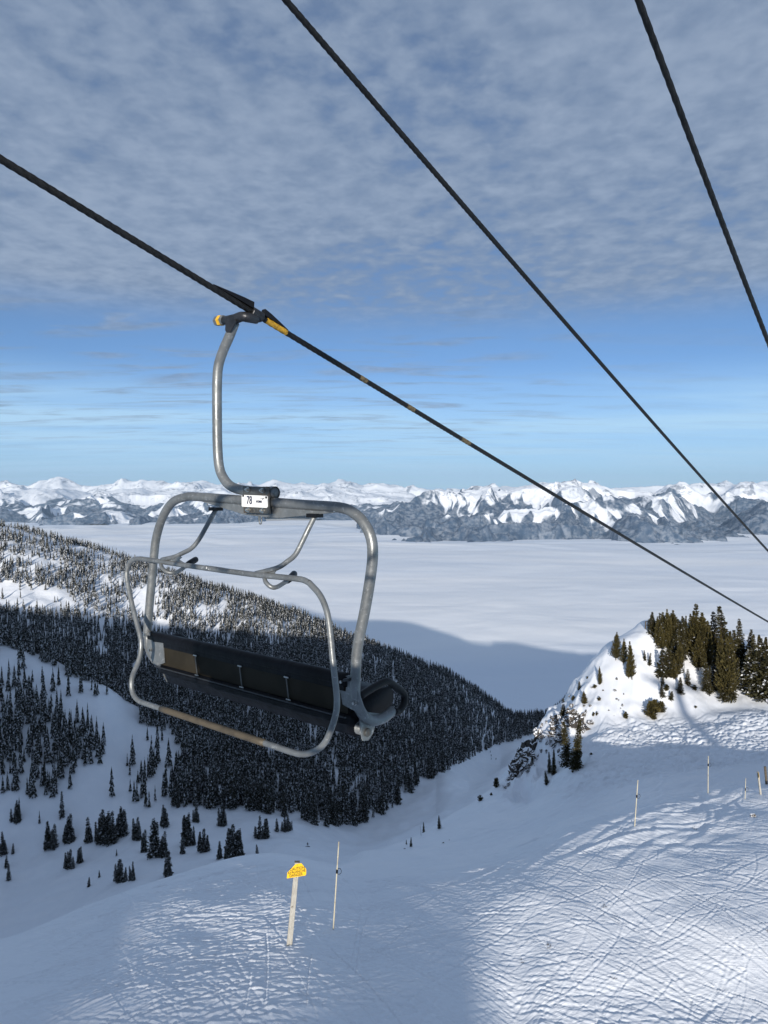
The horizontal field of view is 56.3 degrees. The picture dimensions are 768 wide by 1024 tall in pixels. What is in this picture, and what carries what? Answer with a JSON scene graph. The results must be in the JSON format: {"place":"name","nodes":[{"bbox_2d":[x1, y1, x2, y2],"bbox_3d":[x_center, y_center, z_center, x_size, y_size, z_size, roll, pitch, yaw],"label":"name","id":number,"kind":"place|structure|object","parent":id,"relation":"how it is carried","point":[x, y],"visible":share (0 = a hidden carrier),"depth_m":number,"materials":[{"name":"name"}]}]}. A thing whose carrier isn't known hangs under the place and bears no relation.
{"place":"outdoors","nodes":[
{"label":"outdoors","id":0,"kind":"place"},
{"bbox_2d":[0,493,265,525],"bbox_3d":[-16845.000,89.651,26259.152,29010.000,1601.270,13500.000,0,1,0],"label":"mountain","id":1,"kind":"structure","parent":0,"point":[100,508],"depth_m":22359.24,"materials":[{"name":"snow"}]},
{"bbox_2d":[0,526,767,1023],"bbox_3d":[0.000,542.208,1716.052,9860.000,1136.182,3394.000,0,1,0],"label":"ground","id":2,"kind":"structure","parent":0,"point":[466,910],"depth_m":36.16,"materials":[{"name":"snow"}]},
{"bbox_2d":[43,821,50,849],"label":"fir tree","id":3,"kind":"object","parent":2,"relation":"on","point":[47,833],"visible":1,"depth_m":340.29,"materials":[{"name":"green plant"}]},
{"bbox_2d":[59,791,64,818],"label":"fir tree","id":4,"kind":"object","parent":2,"relation":"on","point":[62,814],"visible":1,"depth_m":354.67,"materials":[{"name":"green plant"}]},
{"bbox_2d":[64,813,76,843],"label":"fir tree","id":5,"kind":"object","parent":2,"relation":"on","point":[71,827],"visible":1,"depth_m":344.17,"materials":[{"name":"green plant"}]},
{"bbox_2d":[83,817,92,843],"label":"fir tree","id":6,"kind":"object","parent":2,"relation":"on","point":[87,835],"visible":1,"depth_m":338.34,"materials":[{"name":"green plant"}]},
{"bbox_2d":[98,809,107,845],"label":"fir tree","id":7,"kind":"object","parent":2,"relation":"on","point":[102,832],"visible":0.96,"depth_m":330.55,"materials":[{"name":"green plant"}]},
{"bbox_2d":[105,811,117,846],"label":"fir tree","id":8,"kind":"object","parent":2,"relation":"on","point":[109,841],"visible":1,"depth_m":329.39,"materials":[{"name":"green plant"}]},
{"bbox_2d":[115,806,124,838],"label":"fir tree","id":9,"kind":"object","parent":2,"relation":"on","point":[119,826],"visible":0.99,"depth_m":335.69,"materials":[{"name":"green plant"}]},
{"bbox_2d":[120,812,129,836],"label":"fir tree","id":10,"kind":"object","parent":2,"relation":"on","point":[124,825],"visible":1,"depth_m":336.02,"materials":[{"name":"green plant"}]},
{"bbox_2d":[145,819,159,859],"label":"fir tree","id":11,"kind":"object","parent":2,"relation":"on","point":[149,855],"visible":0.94,"depth_m":295.55,"materials":[{"name":"green plant"}]},
{"bbox_2d":[152,822,159,856],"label":"fir tree","id":12,"kind":"object","parent":2,"relation":"on","point":[157,843],"visible":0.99,"depth_m":295.91,"materials":[{"name":"green plant"}]},
{"bbox_2d":[161,831,167,858],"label":"fir tree","id":13,"kind":"object","parent":2,"relation":"on","point":[163,844],"visible":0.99,"depth_m":295.15,"materials":[{"name":"green plant"}]},
{"bbox_2d":[164,850,173,877],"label":"fir tree","id":14,"kind":"object","parent":2,"relation":"on","point":[169,857],"visible":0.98,"depth_m":268.70,"materials":[{"name":"green plant"}]},
{"bbox_2d":[170,777,176,805],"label":"fir tree","id":15,"kind":"object","parent":2,"relation":"on","point":[173,795],"visible":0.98,"depth_m":361.94,"materials":[{"name":"green plant"}]},
{"bbox_2d":[184,813,192,845],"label":"fir tree","id":16,"kind":"object","parent":2,"relation":"on","point":[191,829],"visible":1,"depth_m":311.90,"materials":[{"name":"green plant"}]},
{"bbox_2d":[189,766,196,802],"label":"fir tree","id":17,"kind":"object","parent":2,"relation":"on","point":[192,783],"visible":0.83,"depth_m":363.80,"materials":[{"name":"green plant"}]},
{"bbox_2d":[196,776,202,805],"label":"fir tree","id":18,"kind":"object","parent":2,"relation":"on","point":[199,794],"visible":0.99,"depth_m":360.78,"materials":[{"name":"green plant"}]},
{"bbox_2d":[199,828,207,852],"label":"fir tree","id":19,"kind":"object","parent":2,"relation":"on","point":[202,843],"visible":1,"depth_m":297.15,"materials":[{"name":"green plant"}]},
{"bbox_2d":[205,770,216,809],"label":"fir tree","id":20,"kind":"object","parent":2,"relation":"on","point":[209,802],"visible":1,"depth_m":358.48,"materials":[{"name":"green plant"}]},
{"bbox_2d":[213,771,220,807],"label":"fir tree","id":21,"kind":"object","parent":2,"relation":"on","point":[216,794],"visible":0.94,"depth_m":361.56,"materials":[{"name":"green plant"}]},
{"bbox_2d":[219,777,227,806],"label":"fir tree","id":22,"kind":"object","parent":2,"relation":"on","point":[223,791],"visible":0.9,"depth_m":359.68,"materials":[{"name":"green plant"}]},
{"bbox_2d":[227,771,238,809],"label":"fir tree","id":23,"kind":"object","parent":2,"relation":"on","point":[233,800],"visible":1,"depth_m":357.32,"materials":[{"name":"green plant"}]},
{"bbox_2d":[229,824,236,857],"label":"fir tree","id":24,"kind":"object","parent":2,"relation":"on","point":[231,843],"visible":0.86,"depth_m":277.44,"materials":[{"name":"green plant"}]},
{"bbox_2d":[231,769,241,802],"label":"fir tree","id":25,"kind":"object","parent":2,"relation":"on","point":[236,776],"visible":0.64,"depth_m":362.07,"materials":[{"name":"green plant"}]},
{"bbox_2d":[235,830,242,856],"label":"fir tree","id":26,"kind":"object","parent":2,"relation":"on","point":[240,853],"visible":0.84,"depth_m":276.73,"materials":[{"name":"green plant"}]},
{"bbox_2d":[239,768,244,805],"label":"fir tree","id":27,"kind":"object","parent":2,"relation":"on","point":[241,784],"visible":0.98,"depth_m":364.01,"materials":[{"name":"green plant"}]},
{"bbox_2d":[244,773,252,809],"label":"fir tree","id":28,"kind":"object","parent":2,"relation":"on","point":[247,803],"visible":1,"depth_m":356.57,"materials":[{"name":"green plant"}]},
{"bbox_2d":[249,776,258,810],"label":"fir tree","id":29,"kind":"object","parent":2,"relation":"on","point":[254,804],"visible":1,"depth_m":356.85,"materials":[{"name":"green plant"}]},
{"bbox_2d":[256,782,262,811],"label":"fir tree","id":30,"kind":"object","parent":2,"relation":"on","point":[258,805],"visible":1,"depth_m":357.80,"materials":[{"name":"green plant"}]},
{"bbox_2d":[256,815,263,839],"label":"fir tree","id":31,"kind":"object","parent":2,"relation":"on","point":[259,834],"visible":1,"depth_m":319.96,"materials":[{"name":"green plant"}]},
{"bbox_2d":[259,773,265,811],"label":"fir tree","id":32,"kind":"object","parent":2,"relation":"on","point":[263,789],"visible":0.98,"depth_m":359.25,"materials":[{"name":"green plant"}]},
{"bbox_2d":[263,819,269,838],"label":"fir tree","id":33,"kind":"object","parent":2,"relation":"on","point":[266,833],"visible":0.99,"depth_m":321.14,"materials":[{"name":"green plant"}]},
{"bbox_2d":[264,781,273,813],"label":"fir tree","id":34,"kind":"object","parent":2,"relation":"on","point":[268,807],"visible":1,"depth_m":356.24,"materials":[{"name":"green plant"}]},
{"bbox_2d":[270,781,275,812],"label":"fir tree","id":35,"kind":"object","parent":2,"relation":"on","point":[272,799],"visible":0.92,"depth_m":359.74,"materials":[{"name":"green plant"}]},
{"bbox_2d":[278,775,286,810],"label":"fir tree","id":36,"kind":"object","parent":2,"relation":"on","point":[282,783],"visible":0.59,"depth_m":367.06,"materials":[{"name":"green plant"}]},
{"bbox_2d":[0,519,566,825],"bbox_3d":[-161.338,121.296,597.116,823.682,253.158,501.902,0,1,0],"label":"forest","id":37,"kind":"object","parent":2,"relation":"on","point":[213,750],"visible":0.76,"depth_m":477.97,"materials":[{"name":"plant"}]},
{"bbox_2d":[280,786,287,817],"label":"fir tree","id":38,"kind":"object","parent":2,"relation":"on","point":[284,812],"visible":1,"depth_m":359.43,"materials":[{"name":"green plant"}]},
{"bbox_2d":[287,861,305,945],"bbox_3d":[-3.526,15.850,28.716,0.825,3.792,0.221,0,1,-9],"label":"warning sign","id":39,"kind":"object","parent":2,"relation":"on","point":[296,870],"visible":0.98,"depth_m":28.63,"materials":[{"name":"brown wood"}]},
{"bbox_2d":[302,790,309,821],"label":"fir tree","id":40,"kind":"object","parent":2,"relation":"on","point":[306,816],"visible":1,"depth_m":365.44,"materials":[{"name":"green plant"}]},
{"bbox_2d":[309,782,316,815],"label":"fir tree","id":41,"kind":"object","parent":2,"relation":"on","point":[313,795],"visible":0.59,"depth_m":378.35,"materials":[{"name":"green plant"}]},
{"bbox_2d":[310,800,315,824],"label":"fir tree","id":42,"kind":"object","parent":2,"relation":"on","point":[312,820],"visible":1,"depth_m":363.80,"materials":[{"name":"green plant"}]},
{"bbox_2d":[323,802,329,826],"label":"fir tree","id":43,"kind":"object","parent":2,"relation":"on","point":[326,823],"visible":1,"depth_m":367.77,"materials":[{"name":"green plant"}]},
{"bbox_2d":[328,794,333,824],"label":"fir tree","id":44,"kind":"object","parent":2,"relation":"on","point":[331,813],"visible":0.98,"depth_m":377.00,"materials":[{"name":"green plant"}]},
{"bbox_2d":[332,798,338,825],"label":"fir tree","id":45,"kind":"object","parent":2,"relation":"on","point":[335,817],"visible":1,"depth_m":377.05,"materials":[{"name":"green plant"}]},
{"bbox_2d":[333,841,341,929],"bbox_3d":[-2.042,16.204,30.939,0.417,3.965,0.125,0,1,-20],"label":"marker pole","id":46,"kind":"object","parent":2,"relation":"on","point":[336,886],"visible":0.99,"depth_m":30.91,"materials":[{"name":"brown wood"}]},
{"bbox_2d":[334,792,341,826],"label":"fir tree","id":47,"kind":"object","parent":2,"relation":"on","point":[339,817],"visible":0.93,"depth_m":379.91,"materials":[{"name":"green plant"}]},
{"bbox_2d":[344,792,350,824],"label":"fir tree","id":48,"kind":"object","parent":2,"relation":"on","point":[347,810],"visible":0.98,"depth_m":388.90,"materials":[{"name":"green plant"}]},
{"bbox_2d":[352,797,358,825],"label":"fir tree","id":49,"kind":"object","parent":2,"relation":"on","point":[355,820],"visible":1,"depth_m":390.44,"materials":[{"name":"green plant"}]},
{"bbox_2d":[378,780,387,814],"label":"fir tree","id":50,"kind":"object","parent":2,"relation":"on","point":[382,803],"visible":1,"depth_m":411.85,"materials":[{"name":"green plant"}]},
{"bbox_2d":[394,773,402,804],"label":"fir tree","id":51,"kind":"object","parent":2,"relation":"on","point":[397,792],"visible":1,"depth_m":425.44,"materials":[{"name":"green plant"}]},
{"bbox_2d":[408,768,415,792],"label":"fir tree","id":52,"kind":"object","parent":2,"relation":"on","point":[410,788],"visible":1,"depth_m":448.24,"materials":[{"name":"green plant"}]},
{"bbox_2d":[412,757,418,785],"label":"fir tree","id":53,"kind":"object","parent":2,"relation":"on","point":[416,776],"visible":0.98,"depth_m":456.73,"materials":[{"name":"green plant"}]},
{"bbox_2d":[427,752,433,778],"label":"fir tree","id":54,"kind":"object","parent":2,"relation":"on","point":[429,768],"visible":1,"depth_m":472.54,"materials":[{"name":"green plant"}]},
{"bbox_2d":[508,764,519,776],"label":"rock","id":55,"kind":"object","parent":2,"relation":"on","point":[514,770],"visible":0.84,"depth_m":77.69,"materials":[{"name":"stone"}]},
{"bbox_2d":[515,740,527,756],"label":"rock","id":56,"kind":"object","parent":2,"relation":"on","point":[523,745],"visible":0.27,"depth_m":83.82,"materials":[{"name":"stone"}]},
{"bbox_2d":[517,758,527,770],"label":"rock","id":57,"kind":"object","parent":2,"relation":"on","point":[522,763],"visible":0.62,"depth_m":78.90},
{"bbox_2d":[519,747,535,761],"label":"rock","id":58,"kind":"object","parent":2,"relation":"on","point":[526,753],"visible":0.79,"depth_m":79.41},
{"bbox_2d":[527,739,536,750],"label":"rock","id":59,"kind":"object","parent":2,"relation":"on","point":[532,744],"visible":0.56,"depth_m":81.93,"materials":[{"name":"stone"}]},
{"bbox_2d":[550,749,556,774],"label":"fir tree","id":60,"kind":"object","parent":2,"relation":"on","point":[554,768],"visible":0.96,"depth_m":74.72,"materials":[{"name":"green plant"}]},
{"bbox_2d":[550,716,560,730],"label":"rock","id":61,"kind":"object","parent":2,"relation":"on","point":[555,723],"visible":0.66,"depth_m":81.78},
{"bbox_2d":[558,721,571,768],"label":"fir tree","id":62,"kind":"object","parent":2,"relation":"on","point":[566,749],"visible":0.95,"depth_m":72.74,"materials":[{"name":"green plant"}]},
{"bbox_2d":[558,714,575,729],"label":"rock","id":63,"kind":"object","parent":2,"relation":"on","point":[568,719],"visible":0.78,"depth_m":79.41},
{"bbox_2d":[567,720,583,772],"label":"fir tree","id":64,"kind":"object","parent":2,"relation":"on","point":[575,757],"visible":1,"depth_m":68.42,"materials":[{"name":"green plant"}]},
{"bbox_2d":[610,633,621,659],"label":"pine tree","id":65,"kind":"object","parent":2,"relation":"on","point":[616,644],"visible":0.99,"depth_m":85.57,"materials":[{"name":"green plant"}]},
{"bbox_2d":[619,639,627,664],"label":"pine tree","id":66,"kind":"object","parent":2,"relation":"on","point":[624,651],"visible":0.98,"depth_m":84.50,"materials":[{"name":"green plant"}]},
{"bbox_2d":[625,641,636,679],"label":"pine tree","id":67,"kind":"object","parent":2,"relation":"on","point":[630,661],"visible":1,"depth_m":82.17,"materials":[{"name":"green plant"}]},
{"bbox_2d":[643,703,657,717],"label":"shrub","id":68,"kind":"object","parent":2,"relation":"on","point":[651,707],"visible":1,"depth_m":76.85,"materials":[{"name":"green plant"}]},
{"bbox_2d":[648,699,661,712],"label":"shrub","id":69,"kind":"object","parent":2,"relation":"on","point":[656,704],"visible":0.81,"depth_m":77.52,"materials":[{"name":"green plant"}]},
{"bbox_2d":[654,650,667,678],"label":"fir tree","id":70,"kind":"object","parent":2,"relation":"on","point":[662,665],"visible":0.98,"depth_m":82.93,"materials":[{"name":"green plant"}]},
{"bbox_2d":[656,624,665,646],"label":"pine tree","id":71,"kind":"object","parent":2,"relation":"on","point":[660,638],"visible":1,"depth_m":86.36,"materials":[{"name":"green plant"}]},
{"bbox_2d":[664,609,674,647],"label":"pine tree","id":72,"kind":"object","parent":2,"relation":"on","point":[668,628],"visible":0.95,"depth_m":86.55,"materials":[{"name":"green plant"}]},
{"bbox_2d":[663,648,675,678],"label":"fir tree","id":73,"kind":"object","parent":2,"relation":"on","point":[669,666],"visible":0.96,"depth_m":83.05,"materials":[{"name":"green plant"}]},
{"bbox_2d":[668,627,679,659],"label":"fir tree","id":74,"kind":"object","parent":2,"relation":"on","point":[674,643],"visible":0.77,"depth_m":85.29,"materials":[{"name":"green plant"}]},
{"bbox_2d":[670,657,678,678],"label":"pine tree","id":75,"kind":"object","parent":2,"relation":"on","point":[675,674],"visible":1,"depth_m":82.82,"materials":[{"name":"green plant"}]},
{"bbox_2d":[672,642,683,677],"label":"pine tree","id":76,"kind":"object","parent":2,"relation":"on","point":[678,656],"visible":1,"depth_m":83.03,"materials":[{"name":"green plant"}]},
{"bbox_2d":[676,677,685,694],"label":"fir tree","id":77,"kind":"object","parent":2,"relation":"on","point":[680,688],"visible":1,"depth_m":81.27,"materials":[{"name":"green plant"}]},
{"bbox_2d":[679,616,685,651],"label":"fir tree","id":78,"kind":"object","parent":2,"relation":"on","point":[681,630],"visible":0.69,"depth_m":86.76,"materials":[{"name":"green plant"}]},
{"bbox_2d":[684,611,701,654],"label":"pine tree","id":79,"kind":"object","parent":2,"relation":"on","point":[693,618],"visible":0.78,"depth_m":86.54,"materials":[{"name":"green plant"}]},
{"bbox_2d":[690,634,706,670],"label":"pine tree","id":80,"kind":"object","parent":2,"relation":"on","point":[698,659],"visible":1,"depth_m":85.07,"materials":[{"name":"green plant"}]},
{"bbox_2d":[688,612,716,656],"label":"pine tree","id":81,"kind":"object","parent":2,"relation":"on","point":[701,621],"visible":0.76,"depth_m":85.74,"materials":[{"name":"green plant"}]},
{"bbox_2d":[694,625,711,667],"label":"fir tree","id":82,"kind":"object","parent":2,"relation":"on","point":[702,631],"visible":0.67,"depth_m":85.55,"materials":[{"name":"green plant"}]},
{"bbox_2d":[699,658,710,692],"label":"fir tree","id":83,"kind":"object","parent":2,"relation":"on","point":[705,678],"visible":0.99,"depth_m":82.30,"materials":[{"name":"green plant"}]},
{"bbox_2d":[703,626,713,669],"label":"pine tree","id":84,"kind":"object","parent":2,"relation":"on","point":[707,649],"visible":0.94,"depth_m":84.99,"materials":[{"name":"green plant"}]},
{"bbox_2d":[705,666,714,695],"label":"fir tree","id":85,"kind":"object","parent":2,"relation":"on","point":[710,678],"visible":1,"depth_m":82.02,"materials":[{"name":"green plant"}]},
{"bbox_2d":[709,612,717,644],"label":"fir tree","id":86,"kind":"object","parent":2,"relation":"on","point":[713,618],"visible":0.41,"depth_m":88.28,"materials":[{"name":"green plant"}]},
{"bbox_2d":[711,652,717,692],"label":"fir tree","id":87,"kind":"object","parent":2,"relation":"on","point":[713,665],"visible":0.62,"depth_m":82.60,"materials":[{"name":"green plant"}]},
{"bbox_2d":[713,631,726,696],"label":"pine tree","id":88,"kind":"object","parent":2,"relation":"on","point":[720,647],"visible":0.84,"depth_m":80.72,"materials":[{"name":"green plant"}]},
{"bbox_2d":[713,606,728,660],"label":"fir tree","id":89,"kind":"object","parent":2,"relation":"on","point":[721,624],"visible":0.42,"depth_m":85.89,"materials":[{"name":"green plant"}]},
{"bbox_2d":[716,668,732,703],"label":"fir tree","id":90,"kind":"object","parent":2,"relation":"on","point":[723,697],"visible":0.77,"depth_m":80.24,"materials":[{"name":"green plant"}]},
{"bbox_2d":[714,631,739,696],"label":"pine tree","id":91,"kind":"object","parent":2,"relation":"on","point":[728,678],"visible":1,"depth_m":79.96,"materials":[{"name":"green plant"}]},
{"bbox_2d":[726,646,738,702],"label":"fir tree","id":92,"kind":"object","parent":2,"relation":"on","point":[733,696],"visible":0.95,"depth_m":79.90,"materials":[{"name":"green plant"}]},
{"bbox_2d":[730,630,741,672],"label":"fir tree","id":93,"kind":"object","parent":2,"relation":"on","point":[734,641],"visible":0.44,"depth_m":84.73,"materials":[{"name":"green plant"}]},
{"bbox_2d":[736,619,747,670],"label":"fir tree","id":94,"kind":"object","parent":2,"relation":"on","point":[740,637],"visible":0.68,"depth_m":85.46,"materials":[{"name":"green plant"}]},
{"bbox_2d":[736,649,754,692],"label":"fir tree","id":95,"kind":"object","parent":2,"relation":"on","point":[747,665],"visible":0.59,"depth_m":81.03,"materials":[{"name":"green plant"}]},
{"bbox_2d":[744,629,752,653],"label":"fir tree","id":96,"kind":"object","parent":2,"relation":"on","point":[749,640],"visible":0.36,"depth_m":85.12,"materials":[{"name":"green plant"}]},
{"bbox_2d":[744,645,767,701],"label":"fir tree","id":97,"kind":"object","parent":2,"relation":"on","point":[756,659],"visible":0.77,"depth_m":79.81,"materials":[{"name":"green plant"}]},
{"bbox_2d":[746,650,767,702],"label":"fir tree","id":98,"kind":"object","parent":2,"relation":"on","point":[764,680],"visible":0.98,"depth_m":78.71,"materials":[{"name":"green plant"}]},
{"bbox_2d":[0,477,767,519],"bbox_3d":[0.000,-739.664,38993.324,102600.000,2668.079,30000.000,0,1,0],"label":"distant mountain range","id":99,"kind":"structure","parent":0,"point":[364,497],"depth_m":36163.40,"materials":[{"name":"snow"}]},
{"bbox_2d":[0,154,767,621],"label":"lift cable","id":100,"kind":"object","parent":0,"point":[58,194],"visible":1,"depth_m":5.05,"materials":[{"name":"metal"}]},
{"bbox_2d":[124,284,407,756],"bbox_3d":[-0.937,-0.023,5.010,2.487,2.929,0.779,1,2,40],"label":"lift chair","id":101,"kind":"object","parent":100,"relation":"hanging from","point":[332,699],"visible":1,"depth_m":4.76,"materials":[{"name":"metal"}]},
{"bbox_2d":[0,0,767,489],"label":"sky","id":102,"kind":"structure","parent":0,"point":[221,136],"materials":[{"name":"blue"}]},
{"bbox_2d":[5,516,767,713],"bbox_3d":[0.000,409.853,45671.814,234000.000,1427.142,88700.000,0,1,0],"label":"cloud","id":103,"kind":"structure","parent":0,"point":[522,625],"depth_m":6321.44,"materials":[{"name":"white"}]},
{"bbox_2d":[282,0,767,551],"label":"lift cable","id":104,"kind":"object","parent":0,"point":[318,38],"visible":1,"depth_m":5.70,"materials":[{"name":"metal"}]},
{"bbox_2d":[356,479,726,544],"bbox_3d":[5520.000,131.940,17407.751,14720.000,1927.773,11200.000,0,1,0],"label":"central mountain","id":105,"kind":"structure","parent":0,"point":[479,514],"depth_m":14405.65,"materials":[{"name":"snow"}]},
{"bbox_2d":[635,0,767,346],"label":"lift cable","id":106,"kind":"object","parent":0,"point":[647,24],"visible":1,"depth_m":2.48,"materials":[{"name":"metal"}]},
{"bbox_2d":[655,481,767,537],"bbox_3d":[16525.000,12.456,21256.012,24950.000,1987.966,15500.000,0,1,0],"label":"mountain","id":107,"kind":"structure","parent":0,"point":[746,502],"depth_m":19955.43,"materials":[{"name":"snow"}]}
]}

